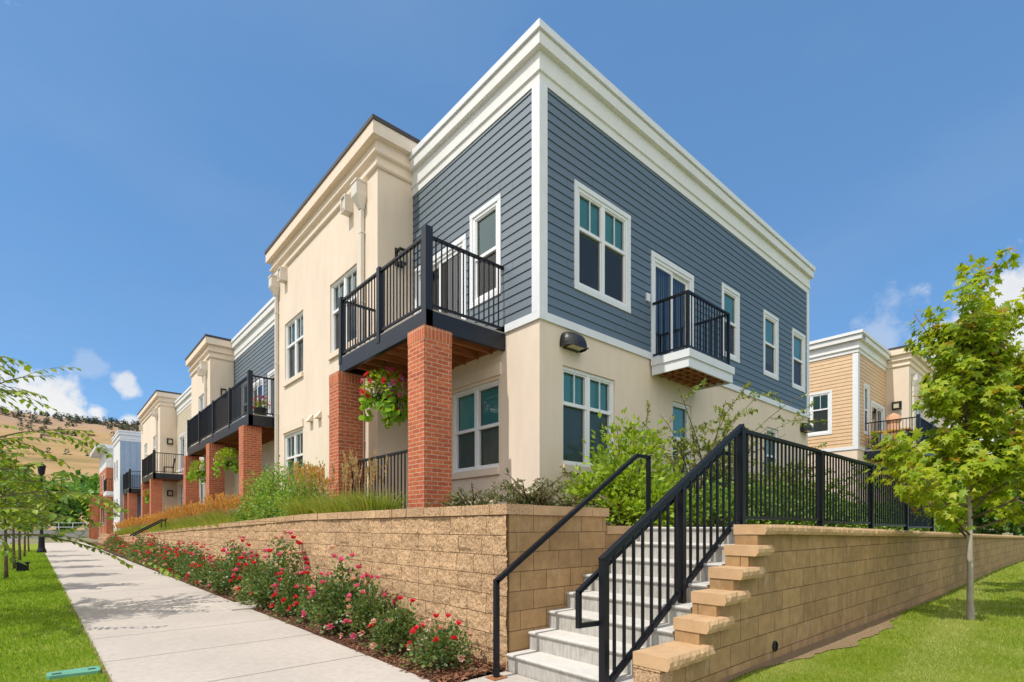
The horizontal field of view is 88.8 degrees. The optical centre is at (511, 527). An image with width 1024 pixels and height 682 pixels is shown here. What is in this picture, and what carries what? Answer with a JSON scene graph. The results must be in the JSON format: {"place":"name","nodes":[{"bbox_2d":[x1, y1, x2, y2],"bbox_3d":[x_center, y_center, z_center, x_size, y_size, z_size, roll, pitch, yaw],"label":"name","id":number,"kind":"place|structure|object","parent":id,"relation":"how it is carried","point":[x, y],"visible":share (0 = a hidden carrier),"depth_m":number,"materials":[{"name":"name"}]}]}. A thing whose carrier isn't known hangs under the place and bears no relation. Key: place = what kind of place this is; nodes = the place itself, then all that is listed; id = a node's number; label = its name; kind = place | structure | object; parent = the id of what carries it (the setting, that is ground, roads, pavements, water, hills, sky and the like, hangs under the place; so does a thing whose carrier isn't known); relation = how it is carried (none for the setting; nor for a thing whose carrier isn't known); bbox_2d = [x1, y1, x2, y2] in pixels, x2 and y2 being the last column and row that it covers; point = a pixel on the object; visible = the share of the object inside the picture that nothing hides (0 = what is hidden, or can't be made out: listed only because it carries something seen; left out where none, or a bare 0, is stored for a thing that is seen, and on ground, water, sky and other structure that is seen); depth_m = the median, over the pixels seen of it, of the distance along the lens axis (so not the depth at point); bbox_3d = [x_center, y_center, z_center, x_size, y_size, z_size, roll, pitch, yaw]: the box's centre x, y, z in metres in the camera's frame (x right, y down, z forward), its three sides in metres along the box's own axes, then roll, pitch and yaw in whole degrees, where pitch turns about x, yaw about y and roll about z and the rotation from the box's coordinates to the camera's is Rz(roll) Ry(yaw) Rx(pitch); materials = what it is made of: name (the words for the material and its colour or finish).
{"place":"outdoors","nodes":[
{"label":"outdoors","id":0,"kind":"place"},
{"bbox_2d":[0,538,21,544],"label":"road","id":1,"kind":"structure","parent":0,"point":[9,540],"depth_m":59.34,"materials":[{"name":"grey asphalt"}]},
{"bbox_2d":[0,522,99,537],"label":"end wall","id":2,"kind":"structure","parent":1,"relation":"on","point":[71,534],"depth_m":72.47,"materials":[{"name":"grey concrete"}]},
{"bbox_2d":[0,411,140,529],"bbox_3d":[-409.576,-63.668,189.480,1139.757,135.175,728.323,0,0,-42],"label":"hill","id":3,"kind":"structure","parent":0,"point":[75,459],"depth_m":356.56,"materials":[{"name":"beige soil"}]},
{"bbox_2d":[0,406,140,459],"bbox_3d":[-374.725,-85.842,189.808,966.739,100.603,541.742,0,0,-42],"label":"hillside pines","id":4,"kind":"object","parent":3,"relation":"on","point":[95,420],"visible":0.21,"depth_m":476.94,"materials":[{"name":"green plant"}]},
{"bbox_2d":[45,542,539,681],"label":"sidewalk","id":5,"kind":"structure","parent":0,"point":[143,624],"depth_m":6.90,"materials":[{"name":"concrete"}]},
{"bbox_2d":[9,528,1012,681],"bbox_3d":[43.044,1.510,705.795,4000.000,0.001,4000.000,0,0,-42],"label":"ground","id":6,"kind":"structure","parent":0,"point":[35,540],"depth_m":56.23,"materials":[{"name":"green plant"}]},
{"bbox_2d":[0,544,115,681],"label":"grass strip","id":7,"kind":"object","parent":6,"relation":"on","point":[33,546],"depth_m":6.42,"materials":[{"name":"green plant"}]},
{"bbox_2d":[0,439,64,536],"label":"street tree","id":8,"kind":"object","parent":7,"relation":"on","point":[19,526],"visible":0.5,"depth_m":12.03,"materials":[{"name":"green plant"}]},
{"bbox_2d":[0,476,67,568],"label":"street tree","id":9,"kind":"object","parent":7,"relation":"on","point":[13,543],"visible":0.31,"depth_m":18.12,"materials":[{"name":"green plant"}]},
{"bbox_2d":[0,473,67,559],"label":"street tree","id":10,"kind":"object","parent":7,"relation":"on","point":[19,541],"visible":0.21,"depth_m":21.47,"materials":[{"name":"green plant"}]},
{"bbox_2d":[0,457,74,577],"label":"street tree","id":11,"kind":"object","parent":7,"relation":"on","point":[3,493],"visible":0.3,"depth_m":14.89,"materials":[{"name":"green plant"}]},
{"bbox_2d":[36,462,47,552],"bbox_3d":[-26.735,-1.140,29.755,0.480,5.180,0.418,0,0,-42],"label":"street lamp","id":12,"kind":"object","parent":7,"relation":"on","point":[41,540],"visible":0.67,"depth_m":29.66,"materials":[{"name":"black metal"}]},
{"bbox_2d":[46,666,100,679],"bbox_3d":[-4.317,1.446,5.153,0.405,0.067,0.240,0,0,-42],"label":"valve box lid","id":13,"kind":"object","parent":7,"relation":"on","point":[70,672],"visible":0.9,"depth_m":5.11,"materials":[{"name":"teal plastic"}]},
{"bbox_2d":[0,355,179,580],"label":"street tree","id":14,"kind":"object","parent":7,"relation":"on","point":[20,480],"visible":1,"depth_m":8.70,"materials":[{"name":"green plant"}]},
{"bbox_2d":[24,478,94,529],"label":"broadleaf tree","id":15,"kind":"object","parent":6,"relation":"on","point":[75,506],"visible":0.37,"depth_m":81.14,"materials":[{"name":"green plant"}]},
{"bbox_2d":[30,469,99,529],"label":"broadleaf tree","id":16,"kind":"object","parent":6,"relation":"on","point":[83,477],"visible":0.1,"depth_m":94.59,"materials":[{"name":"green plant"}]},
{"bbox_2d":[68,473,99,522],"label":"broadleaf tree","id":17,"kind":"object","parent":6,"relation":"on","point":[87,486],"visible":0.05,"depth_m":88.63,"materials":[{"name":"green plant"}]},
{"bbox_2d":[89,444,113,538],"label":"townhouse","id":18,"kind":"structure","parent":6,"relation":"on","point":[106,468],"depth_m":50.53,"materials":[{"name":"white paint"}]},
{"bbox_2d":[89,542,506,681],"bbox_3d":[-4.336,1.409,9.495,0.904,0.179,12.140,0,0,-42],"label":"mulch chips","id":19,"kind":"object","parent":6,"relation":"on","point":[459,677],"visible":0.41,"depth_m":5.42,"materials":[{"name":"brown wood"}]},
{"bbox_2d":[125,530,152,559],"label":"rose bush","id":20,"kind":"object","parent":19,"relation":"on","point":[136,544],"visible":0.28,"depth_m":22.50,"materials":[{"name":"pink plant"}]},
{"bbox_2d":[138,533,168,565],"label":"rose bush","id":21,"kind":"object","parent":19,"relation":"on","point":[154,543],"visible":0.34,"depth_m":19.69,"materials":[{"name":"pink plant"}]},
{"bbox_2d":[154,547,189,575],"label":"rose bush","id":22,"kind":"object","parent":19,"relation":"on","point":[168,564],"visible":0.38,"depth_m":15.77,"materials":[{"name":"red plant"}]},
{"bbox_2d":[172,541,207,578],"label":"rose bush","id":23,"kind":"object","parent":19,"relation":"on","point":[186,559],"visible":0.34,"depth_m":14.52,"materials":[{"name":"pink plant"}]},
{"bbox_2d":[179,544,215,580],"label":"rose bush","id":24,"kind":"object","parent":19,"relation":"on","point":[198,557],"visible":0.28,"depth_m":13.82,"materials":[{"name":"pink plant"}]},
{"bbox_2d":[179,557,216,585],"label":"rose bush","id":25,"kind":"object","parent":19,"relation":"on","point":[196,572],"visible":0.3,"depth_m":12.97,"materials":[{"name":"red plant"}]},
{"bbox_2d":[191,558,220,586],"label":"rose bush","id":26,"kind":"object","parent":19,"relation":"on","point":[203,574],"visible":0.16,"depth_m":12.33,"materials":[{"name":"green plant"}]},
{"bbox_2d":[205,541,247,590],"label":"rose bush","id":27,"kind":"object","parent":19,"relation":"on","point":[216,563],"visible":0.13,"depth_m":11.81,"materials":[{"name":"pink plant"}]},
{"bbox_2d":[204,535,258,593],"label":"rose bush","id":28,"kind":"object","parent":19,"relation":"on","point":[219,581],"visible":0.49,"depth_m":11.11,"materials":[{"name":"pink plant"}]},
{"bbox_2d":[228,552,268,599],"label":"rose bush","id":29,"kind":"object","parent":19,"relation":"on","point":[251,558],"visible":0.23,"depth_m":10.47,"materials":[{"name":"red plant"}]},
{"bbox_2d":[223,561,277,604],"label":"rose bush","id":30,"kind":"object","parent":19,"relation":"on","point":[254,572],"visible":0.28,"depth_m":9.72,"materials":[{"name":"green plant"}]},
{"bbox_2d":[240,530,309,608],"bbox_3d":[-4.054,0.749,9.278,1.415,1.404,1.305,0,0,21],"label":"rose bush","id":31,"kind":"object","parent":19,"relation":"on","point":[259,587],"visible":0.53,"depth_m":9.15,"materials":[{"name":"green plant"}]},
{"bbox_2d":[265,568,307,617],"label":"rose bush","id":32,"kind":"object","parent":19,"relation":"on","point":[288,592],"visible":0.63,"depth_m":8.42,"materials":[{"name":"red plant"}]},
{"bbox_2d":[286,566,339,622],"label":"rose bush","id":33,"kind":"object","parent":19,"relation":"on","point":[306,590],"visible":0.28,"depth_m":7.85,"materials":[{"name":"green plant"}]},
{"bbox_2d":[298,545,373,634],"bbox_3d":[-2.360,0.835,7.177,1.003,1.197,1.130,0,0,-4],"label":"rose bush","id":34,"kind":"object","parent":19,"relation":"on","point":[332,600],"visible":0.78,"depth_m":7.01,"materials":[{"name":"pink plant"}]},
{"bbox_2d":[338,566,399,639],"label":"rose bush","id":35,"kind":"object","parent":19,"relation":"on","point":[367,612],"visible":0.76,"depth_m":6.55,"materials":[{"name":"green plant"}]},
{"bbox_2d":[359,596,431,655],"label":"rose bush","id":36,"kind":"object","parent":19,"relation":"on","point":[397,622],"visible":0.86,"depth_m":5.87,"materials":[{"name":"green plant"}]},
{"bbox_2d":[399,613,484,673],"bbox_3d":[-0.735,1.164,5.353,0.851,0.575,0.812,0,0,-34],"label":"rose bush","id":37,"kind":"object","parent":19,"relation":"on","point":[434,642],"visible":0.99,"depth_m":5.30,"materials":[{"name":"green plant"}]},
{"bbox_2d":[98,504,662,673],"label":"retaining wall","id":38,"kind":"structure","parent":6,"relation":"on","point":[455,561],"depth_m":6.05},
{"bbox_2d":[506,527,784,681],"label":"concrete stairs","id":39,"kind":"structure","parent":6,"relation":"on","point":[562,648],"depth_m":5.19,"materials":[{"name":"grey concrete"}]},
{"bbox_2d":[485,454,650,680],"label":"handrail","id":40,"kind":"object","parent":39,"relation":"on","point":[497,580],"visible":0.93,"depth_m":5.31,"materials":[{"name":"black metal"}]},
{"bbox_2d":[575,424,745,681],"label":"stair railing","id":41,"kind":"object","parent":39,"relation":"on","point":[615,550],"visible":0.95,"depth_m":4.80,"materials":[{"name":"black metal"}]},
{"bbox_2d":[633,524,1023,681],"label":"retaining wall","id":42,"kind":"structure","parent":6,"relation":"on","point":[768,594],"depth_m":5.73,"materials":[{"name":"beige stone"}]},
{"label":"mulch bed","id":43,"kind":"structure","parent":6,"relation":"on","visible":0},
{"bbox_2d":[103,430,140,532],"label":"townhouse","id":44,"kind":"structure","parent":43,"relation":"on","point":[125,493],"depth_m":42.36,"materials":[{"name":"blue paint"}]},
{"bbox_2d":[137,386,190,524],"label":"townhouse","id":45,"kind":"structure","parent":43,"relation":"on","point":[163,416],"depth_m":32.22,"materials":[{"name":"beige paint"}]},
{"bbox_2d":[179,432,184,468],"bbox_3d":[-19.699,-4.505,31.308,0.124,2.190,1.800,0,0,-42],"label":"sliding door","id":46,"kind":"structure","parent":45,"relation":"in","point":[182,436],"depth_m":31.85,"materials":[{"name":"white plastic"}]},
{"bbox_2d":[156,504,187,527],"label":"reed grass","id":47,"kind":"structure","parent":43,"relation":"on","point":[171,512],"depth_m":20.68,"materials":[{"name":"orange plant"}]},
{"bbox_2d":[195,494,233,523],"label":"reed grass","id":48,"kind":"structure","parent":43,"relation":"on","point":[207,505],"depth_m":15.91,"materials":[{"name":"plant"}]},
{"bbox_2d":[203,492,239,521],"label":"reed grass","id":49,"kind":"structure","parent":43,"relation":"on","point":[212,503],"depth_m":15.31,"materials":[{"name":"orange plant"}]},
{"bbox_2d":[183,296,274,519],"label":"townhouse","id":50,"kind":"structure","parent":43,"relation":"on","point":[231,379],"depth_m":19.54,"materials":[{"name":"blue"}]},
{"bbox_2d":[185,459,205,484],"bbox_3d":[-12.664,-2.360,21.283,1.041,1.320,0.968,0,0,24],"label":"hanging basket","id":51,"kind":"object","parent":50,"relation":"hanging from","point":[199,474],"visible":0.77,"depth_m":21.07,"materials":[{"name":"green plant"}]},
{"bbox_2d":[212,445,238,477],"bbox_3d":[-9.699,-2.360,17.971,1.040,1.320,0.968,0,0,-42],"label":"hanging basket","id":52,"kind":"object","parent":50,"relation":"hanging from","point":[232,465],"visible":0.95,"depth_m":17.83,"materials":[{"name":"green plant"}]},
{"bbox_2d":[267,368,274,416],"bbox_3d":[-8.205,-4.505,18.378,0.199,2.190,1.800,0,0,-42],"label":"sliding door","id":53,"kind":"structure","parent":50,"relation":"in","point":[271,374],"depth_m":18.90,"materials":[{"name":"white plastic"}]},
{"bbox_2d":[211,493,251,521],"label":"reed grass","id":54,"kind":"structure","parent":43,"relation":"on","point":[227,503],"depth_m":14.92,"materials":[{"name":"orange plant"}]},
{"bbox_2d":[224,465,280,521],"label":"shrub","id":55,"kind":"object","parent":43,"relation":"on","point":[243,508],"visible":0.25,"depth_m":14.10,"materials":[{"name":"green plant"}]},
{"bbox_2d":[240,455,298,520],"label":"shrub","id":56,"kind":"object","parent":43,"relation":"on","point":[267,494],"visible":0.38,"depth_m":13.03,"materials":[{"name":"green plant"}]},
{"bbox_2d":[255,453,328,517],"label":"shrub","id":57,"kind":"object","parent":43,"relation":"on","point":[277,495],"visible":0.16,"depth_m":12.23,"materials":[{"name":"green plant"}]},
{"bbox_2d":[265,467,328,517],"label":"shrub","id":58,"kind":"object","parent":43,"relation":"on","point":[303,491],"visible":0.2,"depth_m":11.23,"materials":[{"name":"green plant"}]},
{"bbox_2d":[271,463,337,515],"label":"reed grass","id":59,"kind":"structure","parent":43,"relation":"on","point":[296,509],"depth_m":10.26,"materials":[{"name":"green plant"}]},
{"bbox_2d":[294,462,328,499],"bbox_3d":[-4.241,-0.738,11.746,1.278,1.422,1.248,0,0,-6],"label":"reed grass","id":60,"kind":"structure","parent":43,"relation":"on","point":[318,475],"depth_m":11.74,"materials":[{"name":"beige plant"}]},
{"bbox_2d":[297,461,363,513],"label":"reed grass","id":61,"kind":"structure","parent":43,"relation":"on","point":[318,509],"depth_m":9.80,"materials":[{"name":"green plant"}]},
{"bbox_2d":[311,456,385,512],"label":"reed grass","id":62,"kind":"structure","parent":43,"relation":"on","point":[332,506],"depth_m":8.97,"materials":[{"name":"green plant"}]},
{"bbox_2d":[333,448,407,511],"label":"reed grass","id":63,"kind":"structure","parent":43,"relation":"on","point":[363,504],"depth_m":8.44,"materials":[{"name":"green plant"}]},
{"bbox_2d":[424,482,503,507],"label":"shrub","id":64,"kind":"object","parent":43,"relation":"on","point":[462,501],"visible":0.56,"depth_m":6.91,"materials":[{"name":"green plant"}]},
{"bbox_2d":[483,466,577,505],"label":"shrub","id":65,"kind":"object","parent":43,"relation":"on","point":[518,497],"visible":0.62,"depth_m":6.37,"materials":[{"name":"green plant"}]},
{"bbox_2d":[264,18,814,526],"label":"townhouse","id":66,"kind":"structure","parent":43,"relation":"on","point":[536,250],"depth_m":10.19,"materials":[{"name":"blue"}]},
{"bbox_2d":[283,311,302,387],"bbox_3d":[-6.061,-4.970,14.653,0.215,1.820,1.500,0,0,-42],"label":"window","id":67,"kind":"structure","parent":66,"relation":"in","point":[294,329],"depth_m":14.72,"materials":[{"name":"white plastic"}]},
{"bbox_2d":[282,418,303,490],"bbox_3d":[-6.091,-1.900,14.687,0.215,2.060,1.610,0,0,-42],"label":"window","id":68,"kind":"structure","parent":66,"relation":"in","point":[294,441],"depth_m":14.70,"materials":[{"name":"white plastic"}]},
{"bbox_2d":[327,265,356,360],"bbox_3d":[-3.901,-4.975,12.212,0.215,1.830,1.520,0,0,-42],"label":"window","id":69,"kind":"structure","parent":66,"relation":"in","point":[347,283],"depth_m":12.44,"materials":[{"name":"white plastic"}]},
{"bbox_2d":[358,361,407,428],"bbox_3d":[-2.401,-2.629,9.960,0.984,1.560,1.065,0,0,21],"label":"hanging basket","id":70,"kind":"object","parent":66,"relation":"hanging from","point":[385,402],"visible":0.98,"depth_m":9.74,"materials":[{"name":"green plant"}]},
{"bbox_2d":[414,233,466,319],"bbox_3d":[-1.435,-4.505,10.728,0.199,2.190,1.890,0,0,-42],"label":"sliding door","id":71,"kind":"structure","parent":66,"relation":"in","point":[461,242],"depth_m":10.54,"materials":[{"name":"white plastic"}]},
{"bbox_2d":[452,362,500,479],"bbox_3d":[-0.673,-1.925,9.847,0.215,1.970,1.580,0,0,-42],"label":"window","id":72,"kind":"structure","parent":66,"relation":"in","point":[478,431],"depth_m":9.83,"materials":[{"name":"white plastic"}]},
{"bbox_2d":[469,193,501,308],"bbox_3d":[-0.458,-5.000,9.570,0.122,1.760,0.900,0,0,-42],"label":"window","id":73,"kind":"structure","parent":66,"relation":"in","point":[488,217],"depth_m":9.61,"materials":[{"name":"white plastic"}]},
{"bbox_2d":[562,366,612,473],"bbox_3d":[1.360,-1.850,9.380,1.470,1.820,0.215,0,0,-42],"label":"window","id":74,"kind":"structure","parent":66,"relation":"in","point":[585,395],"depth_m":9.36,"materials":[{"name":"glass"}]},
{"bbox_2d":[574,179,630,313],"bbox_3d":[1.649,-5.070,9.604,1.620,1.880,0.122,0,0,-42],"label":"window","id":75,"kind":"structure","parent":66,"relation":"in","point":[596,219],"depth_m":9.58,"materials":[{"name":"white plastic"}]},
{"bbox_2d":[650,250,693,355],"bbox_3d":[3.373,-4.505,11.179,1.650,2.190,0.199,0,0,-42],"label":"sliding door","id":76,"kind":"structure","parent":66,"relation":"in","point":[674,272],"depth_m":11.13,"materials":[{"name":"white plastic"}]},
{"bbox_2d":[673,402,689,471],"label":"window","id":77,"kind":"structure","parent":66,"relation":"in","point":[681,418],"depth_m":11.61,"materials":[{"name":"glass"}]},
{"bbox_2d":[721,282,739,362],"bbox_3d":[5.333,-4.995,12.865,0.920,1.750,0.122,0,0,-42],"label":"window","id":78,"kind":"structure","parent":66,"relation":"in","point":[730,299],"depth_m":13.05,"materials":[{"name":"white plastic"}]},
{"bbox_2d":[761,309,778,380],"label":"window","id":79,"kind":"structure","parent":66,"relation":"in","point":[769,319],"depth_m":14.55,"materials":[{"name":"white plastic"}]},
{"bbox_2d":[792,327,805,392],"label":"window","id":80,"kind":"structure","parent":66,"relation":"in","point":[798,339],"depth_m":15.87,"materials":[{"name":"white plastic"}]},
{"bbox_2d":[529,490,609,507],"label":"shrub","id":81,"kind":"object","parent":43,"relation":"on","point":[569,502],"visible":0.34,"depth_m":6.35,"materials":[{"name":"green plant"}]},
{"bbox_2d":[554,406,699,526],"bbox_3d":[1.787,-0.825,8.159,2.395,1.966,2.312,0,0,-42],"label":"shrub","id":82,"kind":"object","parent":43,"relation":"on","point":[632,510],"visible":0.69,"depth_m":7.85,"materials":[{"name":"green plant"}]},
{"bbox_2d":[629,457,702,526],"bbox_3d":[2.661,-0.561,9.120,1.500,1.336,1.578,0,0,-42],"label":"shrub","id":83,"kind":"object","parent":43,"relation":"on","point":[676,475],"visible":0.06,"depth_m":8.84,"materials":[{"name":"green plant"}]},
{"bbox_2d":[622,377,828,526],"bbox_3d":[3.446,-1.159,9.650,3.590,2.470,3.712,0,0,-42],"label":"shrub","id":84,"kind":"object","parent":43,"relation":"on","point":[728,427],"visible":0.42,"depth_m":9.03,"materials":[{"name":"green plant"}]},
{"bbox_2d":[686,476,772,526],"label":"hedge shrub","id":85,"kind":"object","parent":43,"relation":"on","point":[750,521],"visible":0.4,"depth_m":8.45,"materials":[{"name":"green plant"}]},
{"bbox_2d":[726,474,800,524],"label":"hedge shrub","id":86,"kind":"object","parent":43,"relation":"on","point":[778,523],"visible":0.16,"depth_m":8.94,"materials":[{"name":"green plant"}]},
{"bbox_2d":[693,441,834,496],"bbox_3d":[4.915,-0.865,11.009,3.195,1.924,3.389,0,0,-42],"label":"shrub","id":87,"kind":"object","parent":43,"relation":"on","point":[823,445],"visible":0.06,"depth_m":10.61,"materials":[{"name":"green plant"}]},
{"bbox_2d":[749,481,816,525],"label":"hedge shrub","id":88,"kind":"object","parent":43,"relation":"on","point":[796,522],"visible":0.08,"depth_m":9.57,"materials":[{"name":"green plant"}]},
{"bbox_2d":[771,481,831,526],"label":"hedge shrub","id":89,"kind":"object","parent":43,"relation":"on","point":[812,523],"visible":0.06,"depth_m":10.21,"materials":[{"name":"green plant"}]},
{"bbox_2d":[758,455,884,499],"bbox_3d":[7.585,-0.874,13.415,3.802,2.022,3.398,0,0,-42],"label":"shrub","id":90,"kind":"object","parent":43,"relation":"on","point":[864,456],"visible":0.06,"depth_m":12.95,"materials":[{"name":"green plant"}]},
{"bbox_2d":[805,488,857,527],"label":"hedge shrub","id":91,"kind":"object","parent":43,"relation":"on","point":[837,525],"visible":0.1,"depth_m":10.68,"materials":[{"name":"green plant"}]},
{"bbox_2d":[746,429,933,531],"bbox_3d":[6.202,-0.458,9.028,9.736,1.264,0.072,0,0,-42],"label":"metal fence","id":92,"kind":"object","parent":43,"relation":"on","point":[907,521],"visible":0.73,"depth_m":7.38,"materials":[{"name":"black metal"}]},
{"bbox_2d":[808,329,946,536],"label":"townhouse","id":93,"kind":"structure","parent":43,"relation":"on","point":[863,384],"depth_m":22.59,"materials":[{"name":"beige"}]},
{"bbox_2d":[808,390,831,436],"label":"window","id":94,"kind":"structure","parent":93,"relation":"in","point":[822,409],"depth_m":22.74,"materials":[{"name":"white plastic"}]},
{"bbox_2d":[863,383,869,435],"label":"window","id":95,"kind":"structure","parent":93,"relation":"in","point":[866,390],"depth_m":22.66,"materials":[{"name":"white plastic"}]},
{"bbox_2d":[871,400,884,449],"bbox_3d":[16.473,-4.480,23.681,2.140,2.180,0.199,0,0,-42],"label":"sliding door","id":96,"kind":"structure","parent":93,"relation":"in","point":[878,408],"depth_m":23.90,"materials":[{"name":"white plastic"}]},
{"bbox_2d":[957,485,1023,535],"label":"shrub","id":97,"kind":"object","parent":43,"relation":"on","point":[981,520],"visible":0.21,"depth_m":31.83,"materials":[{"name":"green plant"}]},
{"bbox_2d":[0,0,1023,453],"label":"sky","id":98,"kind":"structure","parent":0,"point":[153,153],"materials":[{"name":"blue"}]},
{"bbox_2d":[728,560,1023,681],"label":"lawn","id":99,"kind":"structure","parent":0,"point":[762,670],"depth_m":5.48,"materials":[{"name":"green plant"}]},
{"bbox_2d":[719,592,948,681],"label":"bare soil","id":100,"kind":"structure","parent":99,"relation":"on","point":[856,634],"depth_m":6.10,"materials":[{"name":"brown soil"}]},
{"bbox_2d":[864,247,1023,619],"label":"maple tree","id":101,"kind":"object","parent":99,"relation":"on","point":[967,389],"visible":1,"depth_m":7.46,"materials":[{"name":"green plant"}]},
{"bbox_2d":[947,301,1023,526],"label":"maple tree","id":102,"kind":"object","parent":99,"relation":"on","point":[1017,370],"visible":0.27,"depth_m":10.86,"materials":[{"name":"green plant"}]},
{"bbox_2d":[886,413,901,440],"bbox_3d":[16.782,-4.145,22.998,0.582,1.770,0.591,0,0,-42],"label":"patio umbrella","id":103,"kind":"object","parent":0,"point":[891,417],"visible":0.3,"depth_m":22.84,"materials":[{"name":"beige fabric"}]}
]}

